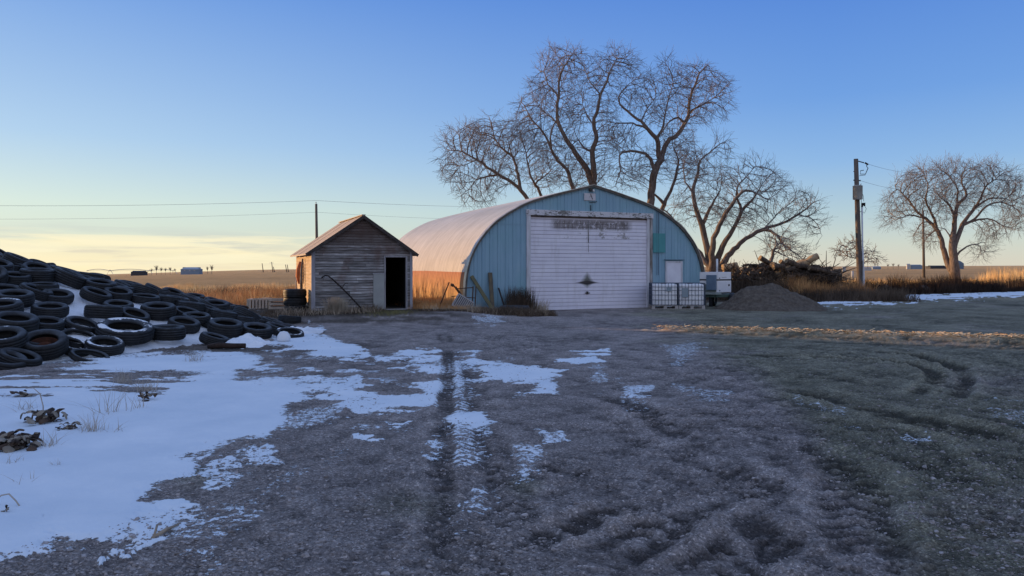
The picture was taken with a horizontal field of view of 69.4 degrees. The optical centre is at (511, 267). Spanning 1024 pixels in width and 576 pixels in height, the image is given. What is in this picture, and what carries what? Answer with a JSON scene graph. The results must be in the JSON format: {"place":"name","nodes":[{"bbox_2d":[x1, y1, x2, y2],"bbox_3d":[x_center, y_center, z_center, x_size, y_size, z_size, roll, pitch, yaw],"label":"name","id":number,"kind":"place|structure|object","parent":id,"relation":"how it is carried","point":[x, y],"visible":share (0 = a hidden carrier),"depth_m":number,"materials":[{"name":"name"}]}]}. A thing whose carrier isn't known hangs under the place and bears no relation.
{"place":"outdoors","nodes":[
{"label":"outdoors","id":0,"kind":"place"},
{"bbox_2d":[157,281,294,304],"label":"grass","id":1,"kind":"structure","parent":0,"point":[193,286],"depth_m":49.83,"materials":[{"name":"plant"}]},
{"bbox_2d":[0,289,1023,575],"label":"ground","id":2,"kind":"structure","parent":0,"point":[94,489],"depth_m":6.67,"materials":[{"name":"gravel"}]},
{"bbox_2d":[0,429,42,452],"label":"leaf clump","id":3,"kind":"object","parent":2,"relation":"on","point":[10,441],"visible":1,"depth_m":6.43,"materials":[{"name":"plant"}]},
{"bbox_2d":[20,407,67,423],"bbox_3d":[-4.785,1.517,7.596,0.392,0.150,0.427,0,0,43],"label":"leaf clump","id":4,"kind":"object","parent":2,"relation":"on","point":[52,415],"visible":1,"depth_m":7.53,"materials":[{"name":"plant"}]},
{"bbox_2d":[37,381,138,414],"bbox_3d":[-4.622,1.410,7.904,0.857,0.379,1.182,0,0,42],"label":"dried weed","id":5,"kind":"object","parent":2,"relation":"on","point":[108,401],"visible":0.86,"depth_m":8.09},
{"bbox_2d":[71,412,113,432],"bbox_3d":[-4.103,1.496,7.133,0.504,0.207,0.470,0,0,-10],"label":"dried weed","id":6,"kind":"object","parent":2,"relation":"on","point":[94,425],"visible":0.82,"depth_m":7.14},
{"bbox_2d":[84,335,124,356],"bbox_3d":[-7.482,1.444,13.581,0.666,0.211,0.666,16,11,14],"label":"tyre","id":7,"kind":"object","parent":2,"relation":"on","point":[111,345],"visible":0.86,"depth_m":13.53,"materials":[{"name":"rubber"}]},
{"bbox_2d":[123,373,166,392],"bbox_3d":[-4.710,1.477,9.525,0.720,0.247,0.489,0,0,0],"label":"dried weed","id":8,"kind":"object","parent":2,"relation":"on","point":[149,386],"visible":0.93,"depth_m":9.52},
{"bbox_2d":[24,282,272,362],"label":"snow","id":9,"kind":"structure","parent":2,"relation":"on","point":[77,305],"depth_m":15.04,"materials":[{"name":"snow"}]},
{"bbox_2d":[0,265,8,283],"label":"tyre","id":10,"kind":"object","parent":9,"relation":"on","point":[4,275],"visible":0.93,"depth_m":15.19,"materials":[{"name":"rubber"}]},
{"bbox_2d":[0,259,13,270],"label":"tyre","id":11,"kind":"object","parent":9,"relation":"on","point":[7,265],"visible":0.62,"depth_m":16.20,"materials":[{"name":"rubber"}]},
{"bbox_2d":[0,283,18,295],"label":"tyre","id":12,"kind":"object","parent":9,"relation":"on","point":[6,286],"visible":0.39,"depth_m":14.96,"materials":[{"name":"rubber"}]},
{"bbox_2d":[0,298,23,311],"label":"tyre","id":13,"kind":"object","parent":9,"relation":"on","point":[10,304],"visible":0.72,"depth_m":13.77,"materials":[{"name":"rubber"}]},
{"bbox_2d":[0,349,27,369],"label":"tyre","id":14,"kind":"object","parent":9,"relation":"on","point":[6,366],"visible":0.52,"depth_m":11.68,"materials":[{"name":"rubber"}]},
{"bbox_2d":[0,326,28,348],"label":"tyre","id":15,"kind":"object","parent":9,"relation":"on","point":[20,339],"visible":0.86,"depth_m":12.38,"materials":[{"name":"rubber"}]},
{"bbox_2d":[1,252,31,265],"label":"tyre","id":16,"kind":"object","parent":9,"relation":"on","point":[13,258],"visible":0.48,"depth_m":17.17,"materials":[{"name":"rubber"}]},
{"bbox_2d":[0,289,34,307],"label":"tyre","id":17,"kind":"object","parent":9,"relation":"on","point":[26,297],"visible":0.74,"depth_m":14.41,"materials":[{"name":"rubber"}]},
{"bbox_2d":[6,271,31,285],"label":"tyre","id":18,"kind":"object","parent":9,"relation":"on","point":[14,278],"visible":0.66,"depth_m":15.54,"materials":[{"name":"rubber"}]},
{"bbox_2d":[0,311,39,332],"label":"tyre","id":19,"kind":"object","parent":9,"relation":"on","point":[28,322],"visible":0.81,"depth_m":13.28,"materials":[{"name":"rubber"}]},
{"bbox_2d":[0,347,42,366],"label":"tyre","id":20,"kind":"object","parent":9,"relation":"on","point":[34,359],"visible":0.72,"depth_m":11.91,"materials":[{"name":"rubber"}]},
{"bbox_2d":[18,282,53,301],"bbox_3d":[-9.760,0.501,15.156,0.638,0.202,0.638,23,-4,-10],"label":"tyre","id":21,"kind":"object","parent":9,"relation":"on","point":[41,295],"visible":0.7,"depth_m":14.97,"materials":[{"name":"rubber"}]},
{"bbox_2d":[21,261,51,267],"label":"tyre","id":22,"kind":"object","parent":9,"relation":"on","point":[30,264],"visible":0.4,"depth_m":17.08,"materials":[{"name":"rubber"}]},
{"bbox_2d":[18,267,55,281],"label":"tyre","id":23,"kind":"object","parent":9,"relation":"on","point":[42,274],"visible":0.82,"depth_m":15.96,"materials":[{"name":"rubber"}]},
{"bbox_2d":[29,282,58,290],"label":"tyre","id":24,"kind":"object","parent":9,"relation":"on","point":[47,285],"visible":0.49,"depth_m":15.58,"materials":[{"name":"rubber"}]},
{"bbox_2d":[23,329,68,360],"bbox_3d":[-8.037,1.322,12.701,0.734,0.272,0.734,-3,25,-31],"label":"tyre","id":25,"kind":"object","parent":9,"relation":"on","point":[53,344],"visible":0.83,"depth_m":12.69,"materials":[{"name":"rubber"}]},
{"bbox_2d":[30,302,69,317],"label":"tyre","id":26,"kind":"object","parent":9,"relation":"on","point":[58,309],"visible":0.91,"depth_m":14.29,"materials":[{"name":"rubber"}]},
{"bbox_2d":[38,316,64,330],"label":"tyre","id":27,"kind":"object","parent":9,"relation":"on","point":[52,322],"visible":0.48,"depth_m":13.79,"materials":[{"name":"rubber"}]},
{"bbox_2d":[43,288,73,304],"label":"tyre","id":28,"kind":"object","parent":9,"relation":"on","point":[65,296],"visible":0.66,"depth_m":15.35,"materials":[{"name":"rubber"}]},
{"bbox_2d":[54,267,87,289],"bbox_3d":[-9.896,0.243,16.561,0.752,0.279,0.752,30,-10,-35],"label":"tyre","id":29,"kind":"object","parent":9,"relation":"on","point":[69,278],"visible":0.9,"depth_m":16.28,"materials":[{"name":"rubber"}]},
{"bbox_2d":[65,336,87,356],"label":"tyre","id":30,"kind":"object","parent":9,"relation":"on","point":[74,339],"visible":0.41,"depth_m":13.35,"materials":[{"name":"rubber"}]},
{"bbox_2d":[64,316,96,333],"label":"tyre","id":31,"kind":"object","parent":9,"relation":"on","point":[72,321],"visible":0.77,"depth_m":14.11,"materials":[{"name":"rubber"}]},
{"bbox_2d":[62,328,98,347],"bbox_3d":[-8.028,1.323,13.692,0.701,0.136,0.715,8,17,-46],"label":"tyre","id":32,"kind":"object","parent":9,"relation":"on","point":[71,331],"visible":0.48,"depth_m":13.78,"materials":[{"name":"rubber"}]},
{"bbox_2d":[68,348,109,361],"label":"tyre","id":33,"kind":"object","parent":9,"relation":"on","point":[72,353],"visible":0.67,"depth_m":13.03,"materials":[{"name":"rubber"}]},
{"bbox_2d":[79,286,112,304],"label":"tyre","id":34,"kind":"object","parent":9,"relation":"on","point":[93,294],"visible":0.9,"depth_m":15.88,"materials":[{"name":"rubber"}]},
{"bbox_2d":[84,278,116,291],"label":"tyre","id":35,"kind":"object","parent":9,"relation":"on","point":[101,283],"visible":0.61,"depth_m":16.71,"materials":[{"name":"rubber"}]},
{"bbox_2d":[83,304,123,318],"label":"tyre","id":36,"kind":"object","parent":9,"relation":"on","point":[101,311],"visible":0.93,"depth_m":14.78,"materials":[{"name":"rubber"}]},
{"bbox_2d":[102,299,133,306],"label":"tyre","id":37,"kind":"object","parent":9,"relation":"on","point":[119,302],"visible":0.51,"depth_m":16.00,"materials":[{"name":"rubber"}]},
{"bbox_2d":[103,286,133,300],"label":"tyre","id":38,"kind":"object","parent":9,"relation":"on","point":[122,293],"visible":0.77,"depth_m":16.59,"materials":[{"name":"rubber"}]},
{"bbox_2d":[94,317,154,345],"bbox_3d":[-7.522,1.236,14.377,1.009,0.278,1.040,19,12,36],"label":"tyre","id":39,"kind":"object","parent":9,"relation":"on","point":[130,331],"visible":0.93,"depth_m":14.25,"materials":[{"name":"rubber"}]},
{"bbox_2d":[122,307,150,321],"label":"tyre","id":40,"kind":"object","parent":9,"relation":"on","point":[134,312],"visible":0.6,"depth_m":15.61,"materials":[{"name":"rubber"}]},
{"bbox_2d":[130,284,158,294],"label":"tyre","id":41,"kind":"object","parent":9,"relation":"on","point":[139,288],"visible":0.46,"depth_m":17.84,"materials":[{"name":"rubber"}]},
{"bbox_2d":[130,293,160,303],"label":"tyre","id":42,"kind":"object","parent":9,"relation":"on","point":[141,298],"visible":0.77,"depth_m":16.76,"materials":[{"name":"rubber"}]},
{"bbox_2d":[140,301,176,320],"bbox_3d":[-7.737,0.945,16.178,0.728,0.270,0.728,0,11,-35],"label":"tyre","id":43,"kind":"object","parent":9,"relation":"on","point":[158,311],"visible":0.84,"depth_m":15.97,"materials":[{"name":"rubber"}]},
{"bbox_2d":[152,324,185,340],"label":"tyre","id":44,"kind":"object","parent":9,"relation":"on","point":[168,332],"visible":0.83,"depth_m":14.75,"materials":[{"name":"rubber"}]},
{"bbox_2d":[158,295,181,304],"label":"tyre","id":45,"kind":"object","parent":9,"relation":"on","point":[171,299],"visible":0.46,"depth_m":17.36,"materials":[{"name":"rubber"}]},
{"bbox_2d":[167,316,200,333],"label":"tyre","id":46,"kind":"object","parent":9,"relation":"on","point":[192,325],"visible":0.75,"depth_m":15.89,"materials":[{"name":"rubber"}]},
{"bbox_2d":[176,306,200,316],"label":"tyre","id":47,"kind":"object","parent":9,"relation":"on","point":[181,310],"visible":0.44,"depth_m":16.93,"materials":[{"name":"rubber"}]},
{"bbox_2d":[175,300,205,311],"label":"tyre","id":48,"kind":"object","parent":9,"relation":"on","point":[199,306],"visible":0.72,"depth_m":17.37,"materials":[{"name":"rubber"}]},
{"bbox_2d":[181,311,210,324],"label":"tyre","id":49,"kind":"object","parent":9,"relation":"on","point":[204,318],"visible":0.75,"depth_m":16.48,"materials":[{"name":"rubber"}]},
{"bbox_2d":[206,299,229,309],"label":"tyre","id":50,"kind":"object","parent":9,"relation":"on","point":[221,304],"visible":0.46,"depth_m":19.50,"materials":[{"name":"rubber"}]},
{"bbox_2d":[209,308,238,318],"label":"tyre","id":51,"kind":"object","parent":9,"relation":"on","point":[216,313],"visible":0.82,"depth_m":17.57,"materials":[{"name":"rubber"}]},
{"bbox_2d":[207,317,243,337],"bbox_3d":[-6.345,1.329,16.379,0.752,0.279,0.752,11,9,1],"label":"tyre","id":52,"kind":"object","parent":9,"relation":"on","point":[229,327],"visible":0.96,"depth_m":16.16,"materials":[{"name":"rubber"}]},
{"bbox_2d":[232,306,259,321],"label":"tyre","id":53,"kind":"object","parent":9,"relation":"on","point":[241,311],"visible":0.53,"depth_m":18.42,"materials":[{"name":"rubber"}]},
{"bbox_2d":[199,331,229,344],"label":"tyre","id":54,"kind":"object","parent":2,"relation":"on","point":[205,337],"visible":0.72,"depth_m":15.08,"materials":[{"name":"rubber"}]},
{"bbox_2d":[207,342,245,348],"bbox_3d":[-5.610,1.532,14.527,0.735,0.135,0.141,0,0,-3],"label":"log","id":55,"kind":"object","parent":2,"relation":"on","point":[226,345],"visible":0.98,"depth_m":14.49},
{"bbox_2d":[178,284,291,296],"bbox_3d":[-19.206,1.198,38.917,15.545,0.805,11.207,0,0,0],"label":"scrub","id":56,"kind":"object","parent":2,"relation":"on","point":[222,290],"visible":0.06,"depth_m":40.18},
{"bbox_2d":[184,282,295,305],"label":"weeds","id":57,"kind":"object","parent":2,"relation":"on","point":[241,297],"visible":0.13,"depth_m":29.28,"materials":[{"name":"plant"}]},
{"bbox_2d":[226,333,271,348],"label":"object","id":58,"kind":"object","parent":2,"relation":"on","point":[250,340],"visible":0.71,"depth_m":15.26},
{"bbox_2d":[241,322,272,338],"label":"tyre","id":59,"kind":"object","parent":2,"relation":"on","point":[263,331],"visible":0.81,"depth_m":16.58,"materials":[{"name":"rubber"}]},
{"bbox_2d":[247,297,274,308],"bbox_3d":[-8.564,1.210,25.239,0.801,0.420,0.720,0,0,-7],"label":"wooden crate","id":60,"kind":"object","parent":2,"relation":"on","point":[255,303],"visible":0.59,"depth_m":24.90,"materials":[{"name":"grey wood"}]},
{"bbox_2d":[268,298,284,308],"bbox_3d":[-7.779,1.220,24.686,0.592,0.400,0.620,0,0,-10],"label":"wooden crate","id":61,"kind":"object","parent":2,"relation":"on","point":[273,301],"visible":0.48,"depth_m":24.39,"materials":[{"name":"grey wood"}]},
{"bbox_2d":[277,331,290,341],"bbox_3d":[-4.902,1.480,15.879,0.300,0.240,0.292,0,0,0],"label":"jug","id":62,"kind":"object","parent":2,"relation":"on","point":[283,336],"visible":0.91,"depth_m":15.78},
{"bbox_2d":[275,327,303,337],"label":"tyre","id":63,"kind":"object","parent":2,"relation":"on","point":[293,332],"visible":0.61,"depth_m":17.03,"materials":[{"name":"rubber"}]},
{"bbox_2d":[278,315,301,322],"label":"tyre","id":64,"kind":"object","parent":2,"relation":"on","point":[288,319],"visible":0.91,"depth_m":20.94,"materials":[{"name":"rubber"}]},
{"bbox_2d":[284,305,307,310],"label":"tyre","id":65,"kind":"object","parent":2,"relation":"on","point":[298,308],"visible":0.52,"depth_m":23.66,"materials":[{"name":"rubber"}]},
{"bbox_2d":[283,297,306,305],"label":"tyre","id":66,"kind":"object","parent":65,"relation":"on","point":[299,301],"visible":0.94,"depth_m":23.67,"materials":[{"name":"rubber"}]},
{"bbox_2d":[283,289,306,297],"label":"tyre","id":67,"kind":"object","parent":66,"relation":"on","point":[292,293],"visible":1,"depth_m":23.63,"materials":[{"name":"rubber"}]},
{"bbox_2d":[291,326,325,333],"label":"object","id":68,"kind":"object","parent":2,"relation":"on","point":[308,330],"visible":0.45,"depth_m":18.08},
{"bbox_2d":[317,296,358,313],"bbox_3d":[-5.441,1.173,22.935,1.356,0.614,1.356,0,0,40],"label":"bush","id":69,"kind":"object","parent":2,"relation":"on","point":[338,304],"visible":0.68,"depth_m":22.77,"materials":[{"name":"plant"}]},
{"bbox_2d":[290,214,418,310],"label":"wooden shed","id":70,"kind":"structure","parent":2,"relation":"on","point":[367,260],"depth_m":24.03,"materials":[{"name":"grey wood"}]},
{"bbox_2d":[360,309,427,317],"bbox_3d":[-3.670,1.360,22.703,2.176,0.199,2.362,0,0,0],"label":"grass tuft","id":71,"kind":"object","parent":2,"relation":"on","point":[391,312],"visible":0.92,"depth_m":22.50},
{"bbox_2d":[259,303,557,317],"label":"dead grass","id":72,"kind":"structure","parent":2,"relation":"on","point":[502,311],"depth_m":23.89,"materials":[{"name":"plant"}]},
{"bbox_2d":[413,270,444,299],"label":"stalks","id":73,"kind":"object","parent":2,"relation":"on","point":[418,294],"visible":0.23,"depth_m":29.20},
{"bbox_2d":[392,296,469,309],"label":"weeds","id":74,"kind":"object","parent":2,"relation":"on","point":[421,302],"visible":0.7,"depth_m":25.67,"materials":[{"name":"plant"}]},
{"bbox_2d":[440,282,476,306],"bbox_3d":[-1.875,0.972,25.538,1.288,0.958,0.268,0,0,0],"label":"iron frame","id":75,"kind":"object","parent":2,"relation":"on","point":[458,291],"visible":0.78,"depth_m":25.59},
{"bbox_2d":[452,293,473,307],"bbox_3d":[-1.686,1.250,25.308,0.796,0.760,0.223,0,0,-8],"label":"wire crate","id":76,"kind":"object","parent":2,"relation":"on","point":[461,300],"visible":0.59,"depth_m":25.29,"materials":[{"name":"metal"}]},
{"bbox_2d":[470,275,493,307],"bbox_3d":[-1.083,0.890,26.588,0.872,1.250,0.097,0,0,9],"label":"plank","id":77,"kind":"object","parent":2,"relation":"on","point":[481,291],"visible":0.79,"depth_m":26.57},
{"bbox_2d":[488,272,494,308],"bbox_3d":[-0.748,0.840,26.784,0.152,1.330,0.347,0,0,-19],"label":"plank","id":78,"kind":"object","parent":2,"relation":"on","point":[490,279],"visible":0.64,"depth_m":26.78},
{"bbox_2d":[430,107,564,209],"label":"bare tree","id":79,"kind":"object","parent":2,"relation":"on","point":[482,134],"visible":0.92,"depth_m":48.77,"materials":[{"name":"brown plant"}]},
{"bbox_2d":[0,323,1023,575],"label":"clods","id":80,"kind":"object","parent":2,"relation":"on","point":[324,541],"visible":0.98,"depth_m":4.72,"materials":[{"name":"soil"}]},
{"bbox_2d":[502,286,538,309],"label":"weeds","id":81,"kind":"object","parent":2,"relation":"on","point":[521,298],"visible":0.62,"depth_m":26.83,"materials":[{"name":"plant"}]},
{"bbox_2d":[399,184,706,309],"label":"arched shed","id":82,"kind":"structure","parent":2,"relation":"on","point":[593,246],"depth_m":28.68,"materials":[{"name":"paint"}]},
{"bbox_2d":[531,215,646,309],"bbox_3d":[3.037,-0.190,28.632,5.140,3.580,0.068,0,0,-23],"label":"overhead door","id":83,"kind":"structure","parent":82,"relation":"in","point":[577,263],"depth_m":28.61,"materials":[{"name":"paint"}]},
{"bbox_2d":[664,259,682,306],"bbox_3d":[6.597,0.635,30.052,0.940,1.930,0.080,0,0,-23],"label":"side door","id":84,"kind":"structure","parent":82,"relation":"in","point":[673,269],"depth_m":30.05,"materials":[{"name":"metal"}]},
{"bbox_2d":[504,39,646,189],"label":"bare tree","id":85,"kind":"object","parent":2,"relation":"on","point":[591,175],"visible":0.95,"depth_m":48.10,"materials":[{"name":"brown plant"}]},
{"bbox_2d":[649,282,678,308],"bbox_3d":[5.912,1.087,28.853,1.020,1.025,0.982,0,0,4],"label":"bulk tank","id":86,"kind":"object","parent":2,"relation":"on","point":[663,295],"visible":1,"depth_m":28.42,"materials":[{"name":"plastic"}]},
{"bbox_2d":[593,46,741,210],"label":"bare tree","id":87,"kind":"object","parent":2,"relation":"on","point":[661,154],"visible":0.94,"depth_m":46.96,"materials":[{"name":"brown plant"}]},
{"bbox_2d":[678,282,704,308],"bbox_3d":[6.926,1.087,28.803,1.020,1.025,0.982,0,0,4],"label":"bulk tank","id":88,"kind":"object","parent":2,"relation":"on","point":[691,295],"visible":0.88,"depth_m":28.37,"materials":[{"name":"plastic"}]},
{"bbox_2d":[700,259,734,306],"bbox_3d":[9.167,0.629,31.170,3.312,1.978,1.092,0,0,-36],"label":"generator trailer","id":89,"kind":"object","parent":2,"relation":"on","point":[717,283],"visible":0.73,"depth_m":30.36,"materials":[{"name":"metal"}]},
{"bbox_2d":[660,127,832,271],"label":"bare tree","id":90,"kind":"object","parent":2,"relation":"on","point":[710,257],"visible":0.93,"depth_m":41.87,"materials":[{"name":"brown plant"}]},
{"bbox_2d":[714,283,827,310],"bbox_3d":[10.115,1.146,28.700,4.542,1.109,3.399,0,0,0],"label":"dirt heap","id":91,"kind":"object","parent":2,"relation":"on","point":[771,297],"visible":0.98,"depth_m":27.92,"materials":[{"name":"gravel"}]},
{"bbox_2d":[705,250,856,286],"bbox_3d":[14.289,0.625,39.324,8.482,3.136,4.289,0,0,0],"label":"brush pile","id":92,"kind":"object","parent":2,"relation":"on","point":[736,271],"visible":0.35,"depth_m":38.40,"materials":[{"name":"brown plant"}]},
{"bbox_2d":[766,225,804,261],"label":"dead tree","id":93,"kind":"object","parent":92,"relation":"on","point":[790,246],"visible":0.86,"depth_m":41.12,"materials":[{"name":"brown plant"}]},
{"bbox_2d":[778,269,812,274],"bbox_3d":[14.805,0.238,38.512,1.880,0.474,0.358,0,0,-10],"label":"log","id":94,"kind":"object","parent":92,"relation":"on","point":[794,271],"visible":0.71,"depth_m":38.35,"materials":[{"name":"wood"}]},
{"bbox_2d":[774,266,791,276],"bbox_3d":[14.467,0.071,38.642,1.622,0.876,0.342,0,0,-12],"label":"log","id":95,"kind":"object","parent":94,"relation":"on","point":[776,272],"visible":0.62,"depth_m":38.42,"materials":[{"name":"brown wood"}]},
{"bbox_2d":[784,253,819,274],"bbox_3d":[15.097,-0.126,38.794,1.937,1.280,0.479,0,0,15],"label":"log","id":96,"kind":"object","parent":95,"relation":"on","point":[812,258],"visible":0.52,"depth_m":38.54,"materials":[{"name":"wood"}]},
{"bbox_2d":[807,265,841,276],"bbox_3d":[16.195,0.192,38.238,1.971,0.637,0.261,0,0,-14],"label":"log","id":97,"kind":"object","parent":92,"relation":"on","point":[815,269],"visible":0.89,"depth_m":38.11,"materials":[{"name":"wood"}]},
{"bbox_2d":[707,271,871,300],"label":"undergrowth","id":98,"kind":"object","parent":2,"relation":"on","point":[760,282],"visible":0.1,"depth_m":37.08,"materials":[{"name":"plant"}]},
{"bbox_2d":[775,273,887,299],"bbox_3d":[15.602,0.900,37.072,5.875,1.399,4.668,0,0,0],"label":"brush","id":99,"kind":"object","parent":2,"relation":"on","point":[799,283],"visible":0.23,"depth_m":36.46,"materials":[{"name":"plant"}]},
{"bbox_2d":[654,324,1023,339],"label":"straw","id":100,"kind":"object","parent":2,"relation":"on","point":[901,333],"visible":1,"depth_m":16.83,"materials":[{"name":"plant"}]},
{"bbox_2d":[853,159,867,288],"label":"utility pole","id":101,"kind":"object","parent":2,"relation":"on","point":[858,196],"visible":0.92,"depth_m":41.37,"materials":[{"name":"brown wood"}]},
{"bbox_2d":[731,272,1023,301],"bbox_3d":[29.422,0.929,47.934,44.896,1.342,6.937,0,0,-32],"label":"weeds","id":102,"kind":"object","parent":2,"relation":"on","point":[949,285],"visible":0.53,"depth_m":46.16,"materials":[{"name":"plant"}]},
{"bbox_3d":[17.065,0.927,38.921,2.009,1.307,0.395,0,0,0],"label":"log","id":103,"kind":"object","parent":2,"relation":"on","visible":0},
{"bbox_2d":[784,258,818,272],"bbox_3d":[15.227,-0.077,38.607,2.130,0.845,0.430,0,0,-14],"label":"log","id":104,"kind":"object","parent":103,"relation":"on","point":[794,263],"visible":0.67,"depth_m":38.38,"materials":[{"name":"wood"}]},
{"bbox_2d":[0,0,1023,273],"label":"sky","id":105,"kind":"structure","parent":0,"point":[145,107],"materials":[{"name":"blue"}]},
{"bbox_2d":[105,266,1023,289],"bbox_3d":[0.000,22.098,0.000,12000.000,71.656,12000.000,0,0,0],"label":"field","id":106,"kind":"structure","parent":0,"point":[248,277],"depth_m":166.37,"materials":[{"name":"plant"}]},
{"bbox_2d":[181,267,202,274],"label":"farm building","id":107,"kind":"structure","parent":106,"relation":"on","point":[190,270],"depth_m":330.00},
{"bbox_2d":[829,234,887,266],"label":"tree","id":108,"kind":"object","parent":106,"relation":"on","point":[854,248],"visible":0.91,"depth_m":75.18,"materials":[{"name":"brown plant"}]},
{"bbox_2d":[922,211,924,277],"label":"utility pole","id":109,"kind":"object","parent":106,"relation":"on","point":[923,264],"visible":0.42,"depth_m":117.86,"materials":[{"name":"brown wood"}]},
{"bbox_2d":[873,152,1023,278],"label":"bare tree","id":110,"kind":"object","parent":106,"relation":"on","point":[951,262],"visible":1,"depth_m":62.45,"materials":[{"name":"brown plant"}]},
{"bbox_2d":[970,267,1023,282],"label":"tall grass","id":111,"kind":"structure","parent":106,"relation":"on","point":[1002,275],"depth_m":62.23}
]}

